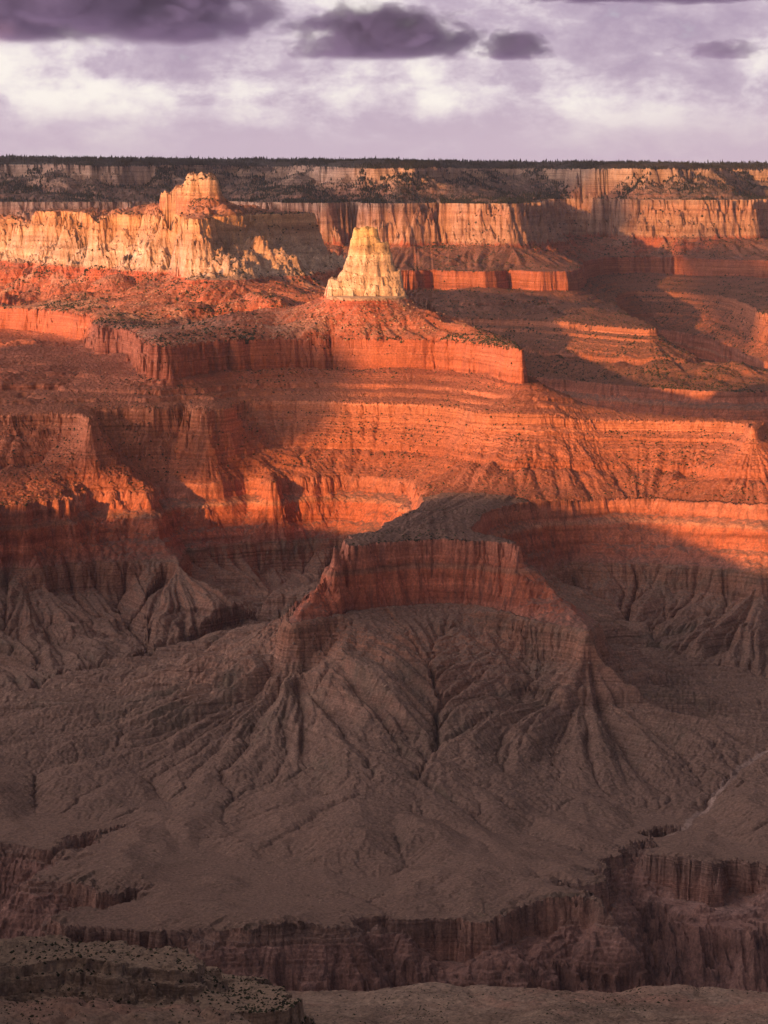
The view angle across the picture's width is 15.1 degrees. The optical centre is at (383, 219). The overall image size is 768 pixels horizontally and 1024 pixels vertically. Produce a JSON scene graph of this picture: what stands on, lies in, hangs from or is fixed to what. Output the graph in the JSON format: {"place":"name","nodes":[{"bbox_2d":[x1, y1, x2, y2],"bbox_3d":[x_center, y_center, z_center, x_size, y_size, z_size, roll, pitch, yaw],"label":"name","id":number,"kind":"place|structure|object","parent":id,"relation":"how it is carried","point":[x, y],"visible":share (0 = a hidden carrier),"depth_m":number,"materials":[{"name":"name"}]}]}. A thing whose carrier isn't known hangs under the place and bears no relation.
{"place":"outdoors","nodes":[
{"label":"outdoors","id":0,"kind":"place"},
{"bbox_2d":[0,996,251,1023],"bbox_3d":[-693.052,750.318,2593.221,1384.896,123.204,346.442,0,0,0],"label":"hill","id":1,"kind":"structure","parent":0,"point":[102,1011],"depth_m":2550.51,"materials":[{"name":"brown stone"}]},
{"bbox_2d":[0,934,315,1023],"bbox_3d":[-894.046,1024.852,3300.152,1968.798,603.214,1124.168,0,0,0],"label":"rock bluff","id":2,"kind":"structure","parent":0,"point":[137,987],"depth_m":2849.30,"materials":[{"name":"brown stone"}]},
{"bbox_2d":[1,937,314,1023],"bbox_3d":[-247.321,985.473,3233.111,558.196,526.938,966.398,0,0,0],"label":"bluff shrubbery","id":3,"kind":"object","parent":2,"relation":"on","point":[181,981],"visible":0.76,"depth_m":2868.88,"materials":[{"name":"green plant"}]},
{"bbox_2d":[0,536,767,945],"bbox_3d":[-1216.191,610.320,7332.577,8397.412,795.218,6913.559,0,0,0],"label":"shale slope","id":4,"kind":"structure","parent":0,"point":[312,684],"depth_m":4871.74,"materials":[{"name":"brown stone"}]},
{"bbox_2d":[0,481,197,571],"bbox_3d":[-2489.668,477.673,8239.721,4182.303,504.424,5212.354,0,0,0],"label":"cliff wall","id":5,"kind":"structure","parent":4,"relation":"on","point":[118,526],"depth_m":5976.20,"materials":[{"name":"brown stone"}]},
{"bbox_2d":[194,475,412,548],"bbox_3d":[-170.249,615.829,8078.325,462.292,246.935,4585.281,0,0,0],"label":"cliff wall","id":6,"kind":"structure","parent":4,"relation":"on","point":[248,509],"depth_m":6292.09,"materials":[{"name":"orange stone"}]},
{"bbox_2d":[0,540,767,931],"bbox_3d":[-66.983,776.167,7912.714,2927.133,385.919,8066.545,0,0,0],"label":"slope rubble","id":7,"kind":"object","parent":4,"relation":"on","point":[386,748],"visible":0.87,"depth_m":4748.77,"materials":[{"name":"stone"}]},
{"bbox_2d":[288,492,597,629],"bbox_3d":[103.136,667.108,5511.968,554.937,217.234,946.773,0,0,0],"label":"cliff promontory","id":8,"kind":"structure","parent":4,"relation":"on","point":[483,568],"depth_m":5261.21,"materials":[{"name":"red stone"}]},
{"bbox_2d":[411,479,767,573],"bbox_3d":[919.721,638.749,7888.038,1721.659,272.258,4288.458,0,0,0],"label":"cliff wall","id":9,"kind":"structure","parent":4,"relation":"on","point":[714,534],"depth_m":5908.14,"materials":[{"name":"orange stone"}]},
{"bbox_2d":[666,751,767,835],"bbox_3d":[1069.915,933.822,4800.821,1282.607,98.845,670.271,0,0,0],"label":"dry wash","id":10,"kind":"object","parent":4,"relation":"in","point":[688,821],"visible":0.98,"depth_m":4718.87},
{"bbox_2d":[0,306,767,506],"bbox_3d":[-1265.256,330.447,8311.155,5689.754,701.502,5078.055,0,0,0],"label":"red mesa","id":11,"kind":"structure","parent":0,"point":[171,368],"depth_m":6393.27,"materials":[{"name":"stone"}]},
{"bbox_2d":[0,171,523,359],"bbox_3d":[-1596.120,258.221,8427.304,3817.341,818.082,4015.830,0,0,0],"label":"layered butte","id":12,"kind":"object","parent":11,"relation":"on","point":[188,244],"visible":0.94,"depth_m":8751.61,"materials":[{"name":"beige stone"}]},
{"bbox_2d":[0,266,518,352],"bbox_3d":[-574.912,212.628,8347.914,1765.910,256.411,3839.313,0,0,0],"label":"talus rubble","id":13,"kind":"object","parent":12,"relation":"on","point":[255,316],"visible":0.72,"depth_m":6984.45,"materials":[{"name":"stone"}]},
{"bbox_2d":[0,174,523,350],"bbox_3d":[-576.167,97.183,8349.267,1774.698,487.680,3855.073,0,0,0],"label":"slope shrubbery","id":14,"kind":"object","parent":12,"relation":"on","point":[488,339],"visible":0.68,"depth_m":8033.03,"materials":[{"name":"plant"}]},
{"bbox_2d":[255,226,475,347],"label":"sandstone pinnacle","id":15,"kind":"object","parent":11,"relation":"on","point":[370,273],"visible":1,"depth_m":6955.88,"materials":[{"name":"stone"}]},
{"bbox_2d":[257,300,470,346],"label":"talus shrubbery","id":16,"kind":"object","parent":15,"relation":"on","point":[350,324],"visible":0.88,"depth_m":6879.47,"materials":[{"name":"green plant"}]},
{"bbox_2d":[0,330,767,546],"bbox_3d":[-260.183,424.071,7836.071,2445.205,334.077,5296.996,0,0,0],"label":"mesa shrubbery","id":17,"kind":"object","parent":11,"relation":"on","point":[308,461],"visible":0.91,"depth_m":6243.69,"materials":[{"name":"plant"}]},
{"bbox_2d":[0,330,767,504],"bbox_3d":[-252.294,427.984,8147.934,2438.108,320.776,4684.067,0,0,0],"label":"ledge rubble","id":18,"kind":"object","parent":11,"relation":"on","point":[355,438],"visible":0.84,"depth_m":6282.00,"materials":[{"name":"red stone"}]},
{"bbox_2d":[0,156,767,423],"bbox_3d":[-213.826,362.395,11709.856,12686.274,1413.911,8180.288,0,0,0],"label":"canyon wall","id":19,"kind":"structure","parent":0,"point":[402,231],"depth_m":11948.55,"materials":[{"name":"orange stone"}]},
{"bbox_2d":[0,154,767,205],"bbox_3d":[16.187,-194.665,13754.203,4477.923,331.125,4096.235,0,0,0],"label":"rim forest","id":20,"kind":"object","parent":19,"relation":"on","point":[588,164],"visible":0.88,"depth_m":13028.50,"materials":[{"name":"green plant"}]},
{"bbox_2d":[9,202,767,392],"bbox_3d":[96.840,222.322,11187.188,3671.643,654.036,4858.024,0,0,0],"label":"wall shrubbery","id":21,"kind":"object","parent":19,"relation":"on","point":[592,323],"depth_m":10893.16,"materials":[{"name":"plant"}]},
{"bbox_2d":[0,847,767,992],"bbox_3d":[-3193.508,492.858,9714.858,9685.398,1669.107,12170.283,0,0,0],"label":"gorge wall","id":22,"kind":"structure","parent":0,"point":[663,938],"depth_m":3971.36,"materials":[{"name":"brown stone"}]},
{"bbox_2d":[0,824,767,964],"bbox_3d":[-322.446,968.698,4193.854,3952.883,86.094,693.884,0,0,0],"label":"platform rim","id":23,"kind":"object","parent":22,"relation":"on","point":[681,878],"visible":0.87,"depth_m":4025.97,"materials":[{"name":"brown stone"}]},
{"bbox_2d":[0,0,767,163],"label":"sky","id":24,"kind":"structure","parent":0,"point":[529,80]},
{"bbox_2d":[286,982,767,1023],"bbox_3d":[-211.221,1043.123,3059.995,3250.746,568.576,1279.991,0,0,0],"label":"hill","id":25,"kind":"structure","parent":0,"point":[737,1005],"depth_m":3167.82,"materials":[{"name":"brown stone"}]},
{"bbox_2d":[0,985,766,1023],"bbox_3d":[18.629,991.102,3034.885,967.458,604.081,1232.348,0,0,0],"label":"hill shrubbery","id":26,"kind":"object","parent":25,"relation":"on","point":[37,1001],"visible":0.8,"depth_m":3111.75,"materials":[{"name":"green plant"}]}
]}

